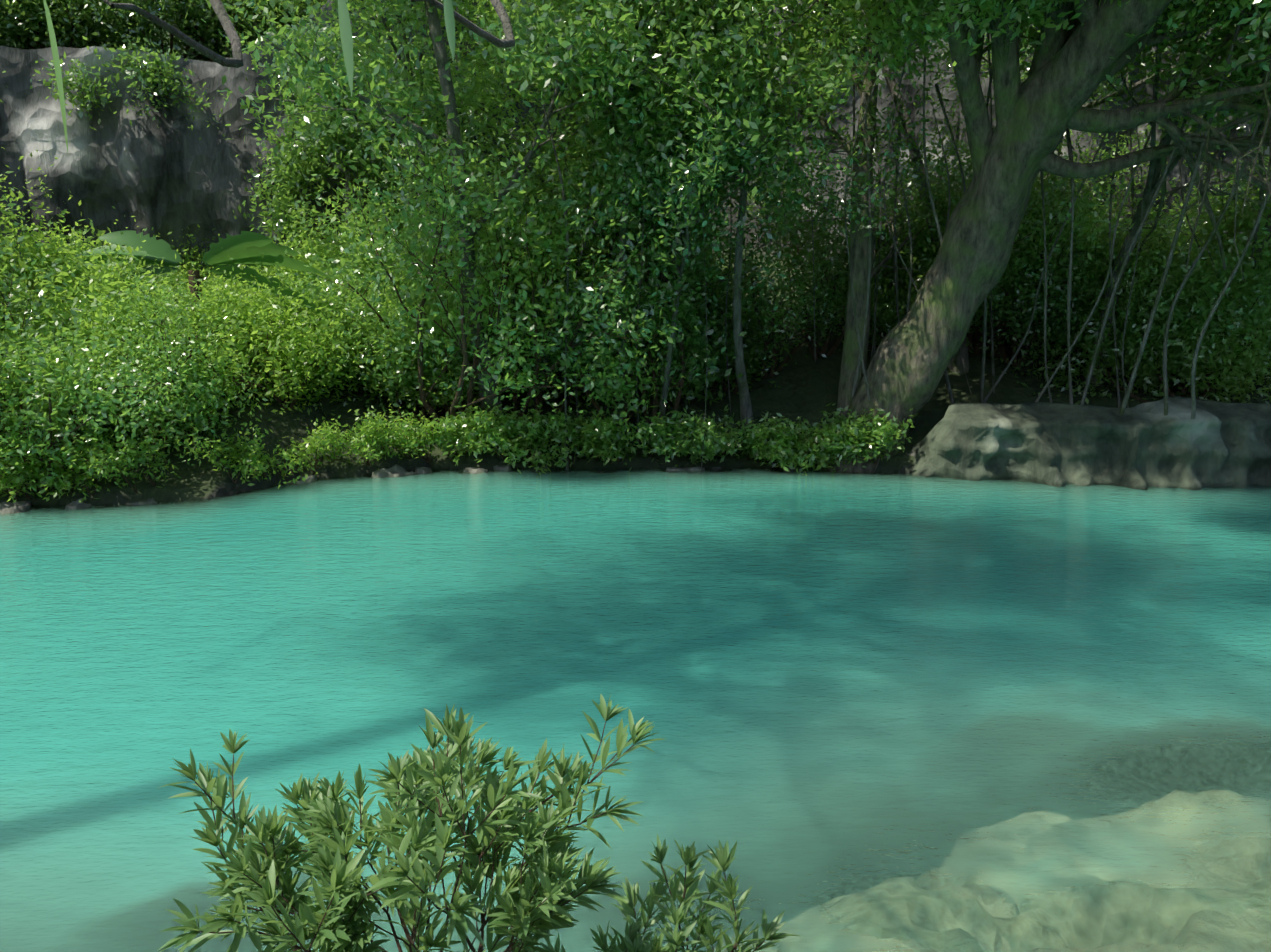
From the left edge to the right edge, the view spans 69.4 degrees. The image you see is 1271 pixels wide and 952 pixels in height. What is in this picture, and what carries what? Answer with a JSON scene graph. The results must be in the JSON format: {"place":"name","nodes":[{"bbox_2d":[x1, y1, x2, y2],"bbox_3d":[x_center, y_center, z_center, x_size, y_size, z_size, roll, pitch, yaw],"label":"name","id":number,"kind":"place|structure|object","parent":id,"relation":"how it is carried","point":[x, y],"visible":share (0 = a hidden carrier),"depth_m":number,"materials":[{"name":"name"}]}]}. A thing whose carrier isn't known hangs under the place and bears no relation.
{"place":"outdoors","nodes":[
{"label":"outdoors","id":0,"kind":"place"},
{"bbox_2d":[0,467,1270,951],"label":"lake water","id":1,"kind":"structure","parent":0,"point":[762,649],"depth_m":7.31,"materials":[{"name":"liquid"}]},
{"bbox_2d":[0,12,1270,951],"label":"ground","id":2,"kind":"structure","parent":0,"point":[810,387],"depth_m":12.91,"materials":[{"name":"soil"}]},
{"bbox_2d":[0,71,70,244],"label":"shrub","id":3,"kind":"object","parent":2,"relation":"on","point":[39,206],"visible":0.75,"depth_m":17.01,"materials":[{"name":"green plant"}]},
{"bbox_2d":[0,217,78,338],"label":"shrub","id":4,"kind":"object","parent":2,"relation":"on","point":[25,256],"visible":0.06,"depth_m":15.75,"materials":[{"name":"green plant"}]},
{"bbox_2d":[0,0,120,49],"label":"bush","id":5,"kind":"object","parent":2,"relation":"on","point":[25,22],"visible":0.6,"depth_m":22.13,"materials":[{"name":"green plant"}]},
{"bbox_2d":[0,171,155,352],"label":"shrub","id":6,"kind":"object","parent":2,"relation":"on","point":[70,257],"visible":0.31,"depth_m":15.69,"materials":[{"name":"green plant"}]},
{"bbox_2d":[0,276,176,494],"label":"shrub","id":7,"kind":"object","parent":2,"relation":"on","point":[13,422],"visible":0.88,"depth_m":12.83,"materials":[{"name":"green plant"}]},
{"bbox_2d":[6,0,173,54],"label":"bush","id":8,"kind":"object","parent":2,"relation":"on","point":[90,25],"visible":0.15,"depth_m":22.66,"materials":[{"name":"green plant"}]},
{"bbox_2d":[16,213,188,309],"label":"shrub","id":9,"kind":"object","parent":2,"relation":"on","point":[128,267],"visible":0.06,"depth_m":16.34,"materials":[{"name":"green plant"}]},
{"bbox_2d":[0,203,227,435],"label":"shrub","id":10,"kind":"object","parent":2,"relation":"on","point":[28,297],"visible":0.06,"depth_m":13.95,"materials":[{"name":"green plant"}]},
{"bbox_2d":[60,0,173,52],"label":"bush","id":11,"kind":"object","parent":2,"relation":"on","point":[94,6],"visible":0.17,"depth_m":22.45,"materials":[{"name":"green plant"}]},
{"bbox_2d":[16,284,235,471],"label":"shrub","id":12,"kind":"object","parent":2,"relation":"on","point":[157,417],"visible":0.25,"depth_m":13.68,"materials":[{"name":"green plant"}]},
{"bbox_2d":[4,246,277,392],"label":"shrub","id":13,"kind":"object","parent":2,"relation":"on","point":[62,306],"visible":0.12,"depth_m":14.36,"materials":[{"name":"green plant"}]},
{"bbox_2d":[55,260,244,384],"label":"shrub","id":14,"kind":"object","parent":2,"relation":"on","point":[184,282],"visible":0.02,"depth_m":15.19,"materials":[{"name":"green plant"}]},
{"bbox_2d":[58,206,246,448],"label":"shrub","id":15,"kind":"object","parent":2,"relation":"on","point":[108,282],"visible":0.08,"depth_m":14.46,"materials":[{"name":"green plant"}]},
{"bbox_2d":[43,235,283,455],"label":"shrub","id":16,"kind":"object","parent":2,"relation":"on","point":[174,359],"visible":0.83,"depth_m":13.64,"materials":[{"name":"green plant"}]},
{"bbox_2d":[91,0,266,61],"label":"bush","id":17,"kind":"object","parent":2,"relation":"on","point":[161,14],"visible":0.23,"depth_m":22.67,"materials":[{"name":"green plant"}]},
{"bbox_2d":[170,224,217,288],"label":"low shrub","id":18,"kind":"object","parent":2,"relation":"on","point":[186,255],"visible":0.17,"depth_m":20.92,"materials":[{"name":"green plant"}]},
{"bbox_2d":[67,230,327,320],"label":"banana plant","id":19,"kind":"object","parent":2,"relation":"on","point":[249,248],"visible":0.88,"depth_m":16.35,"materials":[{"name":"green plant"}]},
{"bbox_2d":[145,0,279,61],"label":"bush","id":20,"kind":"object","parent":2,"relation":"on","point":[207,12],"visible":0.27,"depth_m":22.83,"materials":[{"name":"green plant"}]},
{"bbox_2d":[0,406,448,502],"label":"ground cover plants","id":21,"kind":"object","parent":2,"relation":"on","point":[373,435],"visible":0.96,"depth_m":13.86,"materials":[{"name":"green plant"}]},
{"bbox_2d":[133,249,324,392],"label":"shrub","id":22,"kind":"object","parent":2,"relation":"on","point":[228,301],"visible":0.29,"depth_m":15.72,"materials":[{"name":"green plant"}]},
{"bbox_2d":[169,234,295,317],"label":"low shrub","id":23,"kind":"object","parent":2,"relation":"on","point":[257,266],"visible":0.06,"depth_m":19.20,"materials":[{"name":"green plant"}]},
{"bbox_2d":[167,0,300,61],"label":"bush","id":24,"kind":"object","parent":2,"relation":"on","point":[238,26],"visible":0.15,"depth_m":23.07,"materials":[{"name":"green plant"}]},
{"bbox_2d":[115,253,378,442],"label":"shrub","id":25,"kind":"object","parent":2,"relation":"on","point":[314,350],"visible":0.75,"depth_m":15.68,"materials":[{"name":"green plant"}]},
{"bbox_2d":[210,0,327,57],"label":"bush","id":26,"kind":"object","parent":2,"relation":"on","point":[254,34],"visible":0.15,"depth_m":23.08,"materials":[{"name":"green plant"}]},
{"bbox_2d":[43,0,514,151],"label":"fronds","id":27,"kind":"object","parent":2,"relation":"on","point":[446,8],"visible":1,"depth_m":1.59,"materials":[{"name":"green plant"}]},
{"bbox_2d":[240,0,325,27],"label":"bush","id":28,"kind":"object","parent":2,"relation":"on","point":[298,3],"visible":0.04,"depth_m":22.50,"materials":[{"name":"green plant"}]},
{"bbox_2d":[241,255,365,385],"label":"shrub","id":29,"kind":"object","parent":2,"relation":"on","point":[309,301],"visible":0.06,"depth_m":16.93,"materials":[{"name":"green plant"}]},
{"bbox_2d":[234,266,407,387],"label":"shrub","id":30,"kind":"object","parent":2,"relation":"on","point":[357,325],"visible":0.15,"depth_m":16.71,"materials":[{"name":"green plant"}]},
{"bbox_2d":[259,221,388,307],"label":"low shrub","id":31,"kind":"object","parent":2,"relation":"on","point":[300,251],"visible":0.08,"depth_m":19.38,"materials":[{"name":"green plant"}]},
{"bbox_2d":[282,279,413,410],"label":"shrub","id":32,"kind":"object","parent":2,"relation":"on","point":[355,351],"visible":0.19,"depth_m":16.69,"materials":[{"name":"green plant"}]},
{"bbox_2d":[233,11,471,254],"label":"bush","id":33,"kind":"object","parent":2,"relation":"on","point":[307,148],"visible":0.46,"depth_m":20.04,"materials":[{"name":"green plant"}]},
{"bbox_2d":[304,255,409,324],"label":"shrub","id":34,"kind":"object","parent":2,"relation":"on","point":[353,286],"visible":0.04,"depth_m":17.89,"materials":[{"name":"green plant"}]},
{"bbox_2d":[278,178,436,312],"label":"shrub","id":35,"kind":"object","parent":2,"relation":"on","point":[367,263],"visible":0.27,"depth_m":18.72,"materials":[{"name":"green plant"}]},
{"bbox_2d":[307,257,477,414],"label":"shrub","id":36,"kind":"object","parent":2,"relation":"on","point":[387,302],"visible":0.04,"depth_m":16.91,"materials":[{"name":"green plant"}]},
{"bbox_2d":[371,464,413,477],"bbox_3d":[-4.130,0.196,15.614,0.928,0.751,0.606,-6,12,-29],"label":"rock","id":37,"kind":"object","parent":2,"relation":"on","point":[395,470],"visible":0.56,"depth_m":15.51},
{"bbox_2d":[268,0,545,337],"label":"tree","id":38,"kind":"object","parent":2,"relation":"on","point":[408,72],"visible":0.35,"depth_m":15.56,"materials":[{"name":"green plant"}]},
{"bbox_2d":[158,694,662,951],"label":"oleander shrub","id":39,"kind":"object","parent":2,"relation":"on","point":[417,781],"visible":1,"depth_m":2.59,"materials":[{"name":"green plant"}]},
{"bbox_2d":[339,301,509,411],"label":"shrub","id":40,"kind":"object","parent":2,"relation":"on","point":[382,355],"visible":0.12,"depth_m":16.28,"materials":[{"name":"green plant"}]},
{"bbox_2d":[311,51,551,428],"bbox_3d":[-3.318,-3.280,15.077,4.173,6.036,6.615,0,10,-1],"label":"shrub","id":41,"kind":"object","parent":2,"relation":"on","point":[423,297],"visible":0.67,"depth_m":14.76,"materials":[{"name":"green plant"}]},
{"bbox_2d":[259,130,607,422],"bbox_3d":[-3.470,-3.651,16.517,6.738,6.192,6.986,0,10,-1],"label":"shrub","id":42,"kind":"object","parent":2,"relation":"on","point":[452,408],"visible":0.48,"depth_m":15.21,"materials":[{"name":"green plant"}]},
{"bbox_2d":[340,282,527,423],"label":"shrub","id":43,"kind":"object","parent":2,"relation":"on","point":[443,384],"visible":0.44,"depth_m":16.34,"materials":[{"name":"green plant"}]},
{"bbox_2d":[185,0,772,435],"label":"tree","id":44,"kind":"object","parent":2,"relation":"on","point":[291,52],"visible":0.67,"depth_m":13.39,"materials":[{"name":"green plant"}]},
{"bbox_2d":[334,152,648,420],"bbox_3d":[-2.330,-3.344,16.520,6.482,5.151,5.559,0,10,-1],"label":"shrub","id":45,"kind":"object","parent":2,"relation":"on","point":[548,244],"visible":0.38,"depth_m":15.23,"materials":[{"name":"green plant"}]},
{"bbox_2d":[369,121,720,419],"bbox_3d":[-1.584,-3.550,16.773,7.601,5.443,5.157,8,13,38],"label":"shrub","id":46,"kind":"object","parent":2,"relation":"on","point":[589,300],"visible":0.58,"depth_m":15.06,"materials":[{"name":"green plant"}]},
{"bbox_2d":[480,203,661,385],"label":"shrub","id":47,"kind":"object","parent":2,"relation":"on","point":[584,257],"visible":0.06,"depth_m":17.20,"materials":[{"name":"green plant"}]},
{"bbox_2d":[400,0,758,377],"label":"tree","id":48,"kind":"object","parent":2,"relation":"on","point":[497,128],"visible":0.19,"depth_m":15.74,"materials":[{"name":"green plant"}]},
{"bbox_2d":[479,242,712,413],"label":"shrub","id":49,"kind":"object","parent":2,"relation":"on","point":[541,314],"visible":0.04,"depth_m":17.00,"materials":[{"name":"green plant"}]},
{"bbox_2d":[473,206,724,439],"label":"shrub","id":50,"kind":"object","parent":2,"relation":"on","point":[604,383],"visible":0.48,"depth_m":16.05,"materials":[{"name":"green plant"}]},
{"bbox_2d":[475,133,737,301],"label":"shrub","id":51,"kind":"object","parent":2,"relation":"on","point":[606,206],"visible":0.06,"depth_m":17.12,"materials":[{"name":"green plant"}]},
{"bbox_2d":[465,37,792,392],"bbox_3d":[0.152,-4.827,17.767,6.757,6.634,5.120,8,13,37],"label":"shrub","id":52,"kind":"object","parent":2,"relation":"on","point":[582,233],"visible":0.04,"depth_m":17.21,"materials":[{"name":"green plant"}]},
{"bbox_2d":[517,193,752,327],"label":"shrub","id":53,"kind":"object","parent":2,"relation":"on","point":[689,265],"visible":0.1,"depth_m":16.69,"materials":[{"name":"green plant"}]},
{"bbox_2d":[471,0,818,394],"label":"tree","id":54,"kind":"object","parent":2,"relation":"on","point":[764,50],"visible":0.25,"depth_m":14.26,"materials":[{"name":"green plant"}]},
{"bbox_2d":[540,154,759,448],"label":"shrub","id":55,"kind":"object","parent":2,"relation":"on","point":[682,363],"visible":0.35,"depth_m":16.23,"materials":[{"name":"green plant"}]},
{"bbox_2d":[548,277,751,417],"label":"shrub","id":56,"kind":"object","parent":2,"relation":"on","point":[710,366],"visible":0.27,"depth_m":17.05,"materials":[{"name":"green plant"}]},
{"bbox_2d":[529,33,777,415],"bbox_3d":[0.224,-4.781,16.503,4.602,7.759,4.879,0,10,-1],"label":"tree","id":57,"kind":"object","parent":2,"relation":"on","point":[596,146],"visible":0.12,"depth_m":15.05,"materials":[{"name":"green plant"}]},
{"bbox_2d":[482,50,835,343],"bbox_3d":[-0.354,-4.668,16.940,7.573,6.403,4.638,7,12,34],"label":"shrub","id":58,"kind":"object","parent":2,"relation":"on","point":[719,272],"visible":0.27,"depth_m":16.11,"materials":[{"name":"green plant"}]},
{"bbox_2d":[435,0,888,432],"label":"tree","id":59,"kind":"object","parent":2,"relation":"on","point":[565,39],"visible":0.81,"depth_m":13.51,"materials":[{"name":"green plant"}]},
{"bbox_2d":[420,403,915,474],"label":"ground cover plants","id":60,"kind":"object","parent":2,"relation":"on","point":[842,436],"visible":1,"depth_m":15.77,"materials":[{"name":"green plant"}]},
{"bbox_2d":[540,834,799,951],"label":"oleander shrub","id":61,"kind":"object","parent":2,"relation":"on","point":[633,940],"visible":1,"depth_m":3.16,"materials":[{"name":"green plant"}]},
{"bbox_2d":[511,30,870,439],"bbox_3d":[0.917,-3.886,15.502,5.217,7.161,4.956,-4,11,-23],"label":"tree","id":62,"kind":"object","parent":2,"relation":"on","point":[690,196],"visible":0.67,"depth_m":14.73,"materials":[{"name":"green plant"}]},
{"bbox_2d":[625,259,813,395],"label":"shrub","id":63,"kind":"object","parent":2,"relation":"on","point":[749,356],"visible":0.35,"depth_m":17.95,"materials":[{"name":"green plant"}]},
{"bbox_2d":[670,227,795,393],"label":"shrub","id":64,"kind":"object","parent":2,"relation":"on","point":[749,312],"visible":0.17,"depth_m":17.61,"materials":[{"name":"green plant"}]},
{"bbox_2d":[569,0,961,430],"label":"tree","id":65,"kind":"object","parent":2,"relation":"on","point":[746,412],"visible":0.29,"depth_m":15.40,"materials":[{"name":"green plant"}]},
{"bbox_2d":[683,167,849,344],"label":"shrub","id":66,"kind":"object","parent":2,"relation":"on","point":[833,301],"visible":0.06,"depth_m":18.74,"materials":[{"name":"green plant"}]},
{"bbox_2d":[707,197,915,378],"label":"shrub","id":67,"kind":"object","parent":2,"relation":"on","point":[772,317],"visible":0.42,"depth_m":17.47,"materials":[{"name":"green plant"}]},
{"bbox_2d":[738,111,972,359],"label":"shrub","id":68,"kind":"object","parent":2,"relation":"on","point":[838,239],"visible":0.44,"depth_m":18.32,"materials":[{"name":"green plant"}]},
{"bbox_2d":[723,0,990,373],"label":"tree","id":69,"kind":"object","parent":2,"relation":"on","point":[955,365],"visible":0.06,"depth_m":18.40,"materials":[{"name":"green plant"}]},
{"bbox_2d":[798,932,939,951],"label":"rock","id":70,"kind":"object","parent":2,"relation":"on","point":[869,938],"depth_m":4.45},
{"bbox_2d":[832,208,933,350],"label":"shrub","id":71,"kind":"object","parent":2,"relation":"on","point":[884,301],"visible":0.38,"depth_m":18.72,"materials":[{"name":"green plant"}]},
{"bbox_2d":[543,0,1270,471],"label":"hanging vines","id":72,"kind":"object","parent":2,"relation":"on","point":[1113,292],"visible":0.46,"depth_m":15.32,"materials":[{"name":"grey plant"}]},
{"bbox_2d":[802,185,1028,348],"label":"shrub","id":73,"kind":"object","parent":2,"relation":"on","point":[883,279],"visible":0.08,"depth_m":18.78,"materials":[{"name":"green plant"}]},
{"bbox_2d":[916,849,1010,890],"bbox_3d":[2.135,2.663,5.706,1.078,0.542,0.664,0,10,-1],"label":"rock","id":74,"kind":"object","parent":2,"relation":"on","point":[959,863],"depth_m":5.78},
{"bbox_2d":[683,0,1270,474],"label":"tree","id":75,"kind":"object","parent":2,"relation":"on","point":[1073,64],"visible":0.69,"depth_m":14.06,"materials":[{"name":"brown plant"}]},
{"bbox_2d":[940,883,1019,951],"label":"rock","id":76,"kind":"object","parent":2,"relation":"on","point":[989,902],"depth_m":5.02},
{"bbox_2d":[883,125,1088,319],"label":"shrub","id":77,"kind":"object","parent":2,"relation":"on","point":[929,261],"visible":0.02,"depth_m":18.35,"materials":[{"name":"green plant"}]},
{"bbox_2d":[879,125,1107,357],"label":"shrub","id":78,"kind":"object","parent":2,"relation":"on","point":[923,215],"visible":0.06,"depth_m":18.01,"materials":[{"name":"green plant"}]},
{"bbox_2d":[843,72,1153,361],"bbox_3d":[6.780,-5.229,18.360,4.918,5.721,6.347,0,10,-1],"label":"shrub","id":79,"kind":"object","parent":2,"relation":"on","point":[976,349],"visible":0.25,"depth_m":17.13,"materials":[{"name":"green plant"}]},
{"bbox_2d":[940,810,1070,866],"bbox_3d":[2.609,2.578,6.030,1.202,0.473,0.811,-4,11,-24],"label":"rock","id":80,"kind":"object","parent":2,"relation":"on","point":[1038,813],"depth_m":6.10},
{"bbox_2d":[900,133,1125,373],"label":"shrub","id":81,"kind":"object","parent":2,"relation":"on","point":[940,200],"depth_m":17.51,"materials":[{"name":"green plant"}]},
{"bbox_2d":[843,101,1195,359],"bbox_3d":[7.796,-4.929,18.796,6.828,5.107,5.460,-3,11,-18],"label":"shrub","id":82,"kind":"object","parent":2,"relation":"on","point":[1117,174],"visible":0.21,"depth_m":17.67,"materials":[{"name":"green plant"}]},
{"bbox_2d":[894,101,1165,367],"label":"shrub","id":83,"kind":"object","parent":2,"relation":"on","point":[1082,228],"visible":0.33,"depth_m":16.81,"materials":[{"name":"green plant"}]},
{"bbox_2d":[901,2,1255,199],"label":"bush","id":84,"kind":"object","parent":2,"relation":"on","point":[1095,103],"visible":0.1,"depth_m":19.93,"materials":[{"name":"green plant"}]},
{"bbox_2d":[989,181,1172,364],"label":"shrub","id":85,"kind":"object","parent":2,"relation":"on","point":[1050,342],"visible":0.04,"depth_m":18.32,"materials":[{"name":"green plant"}]},
{"bbox_2d":[911,396,1270,489],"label":"rock wall","id":86,"kind":"structure","parent":2,"relation":"on","point":[1142,446],"depth_m":14.67,"materials":[{"name":"stone"}]},
{"bbox_2d":[990,240,1270,404],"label":"shrub","id":87,"kind":"object","parent":2,"relation":"on","point":[1086,345],"visible":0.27,"depth_m":16.65,"materials":[{"name":"green plant"}]},
{"bbox_2d":[996,181,1270,375],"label":"shrub","id":88,"kind":"object","parent":2,"relation":"on","point":[1118,238],"visible":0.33,"depth_m":16.99,"materials":[{"name":"green plant"}]},
{"bbox_2d":[1039,175,1236,354],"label":"shrub","id":89,"kind":"object","parent":2,"relation":"on","point":[1153,246],"visible":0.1,"depth_m":17.25,"materials":[{"name":"green plant"}]},
{"bbox_2d":[1024,789,1270,888],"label":"rock","id":90,"kind":"object","parent":2,"relation":"on","point":[1241,852],"depth_m":5.54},
{"bbox_2d":[1027,0,1270,389],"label":"tree","id":91,"kind":"object","parent":2,"relation":"on","point":[1152,182],"visible":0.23,"depth_m":14.25,"materials":[{"name":"green plant"}]},
{"bbox_2d":[1068,191,1270,402],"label":"shrub","id":92,"kind":"object","parent":2,"relation":"on","point":[1174,328],"visible":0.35,"depth_m":16.11,"materials":[{"name":"green plant"}]},
{"bbox_2d":[1074,179,1270,402],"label":"shrub","id":93,"kind":"object","parent":2,"relation":"on","point":[1213,297],"visible":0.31,"depth_m":15.81,"materials":[{"name":"green plant"}]},
{"bbox_2d":[1094,152,1270,289],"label":"shrub","id":94,"kind":"object","parent":2,"relation":"on","point":[1209,221],"visible":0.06,"depth_m":17.38,"materials":[{"name":"green plant"}]},
{"bbox_2d":[1113,268,1270,395],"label":"shrub","id":95,"kind":"object","parent":2,"relation":"on","point":[1171,370],"visible":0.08,"depth_m":16.54,"materials":[{"name":"green plant"}]},
{"bbox_2d":[1125,190,1270,344],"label":"shrub","id":96,"kind":"object","parent":2,"relation":"on","point":[1262,225],"visible":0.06,"depth_m":16.35,"materials":[{"name":"green plant"}]},
{"bbox_2d":[1155,157,1270,294],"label":"shrub","id":97,"kind":"object","parent":2,"relation":"on","point":[1241,184],"visible":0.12,"depth_m":17.36,"materials":[{"name":"green plant"}]},
{"bbox_2d":[1158,888,1270,951],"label":"rock","id":98,"kind":"object","parent":2,"relation":"on","point":[1255,917],"depth_m":4.60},
{"bbox_2d":[1171,177,1270,299],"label":"shrub","id":99,"kind":"object","parent":2,"relation":"on","point":[1243,229],"depth_m":17.17,"materials":[{"name":"green plant"}]},
{"bbox_2d":[1218,52,1270,293],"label":"tree","id":100,"kind":"object","parent":2,"relation":"on","point":[1266,225],"visible":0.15,"depth_m":17.28,"materials":[{"name":"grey plant"}]},
{"bbox_2d":[0,0,1270,281],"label":"cliff rock","id":101,"kind":"object","parent":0,"point":[168,172],"visible":0.08,"depth_m":20.53,"materials":[{"name":"stone"}]},
{"bbox_2d":[30,0,802,288],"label":"cliff creepers","id":102,"kind":"object","parent":101,"relation":"attached to","point":[90,86],"visible":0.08,"depth_m":19.82,"materials":[{"name":"green plant"}]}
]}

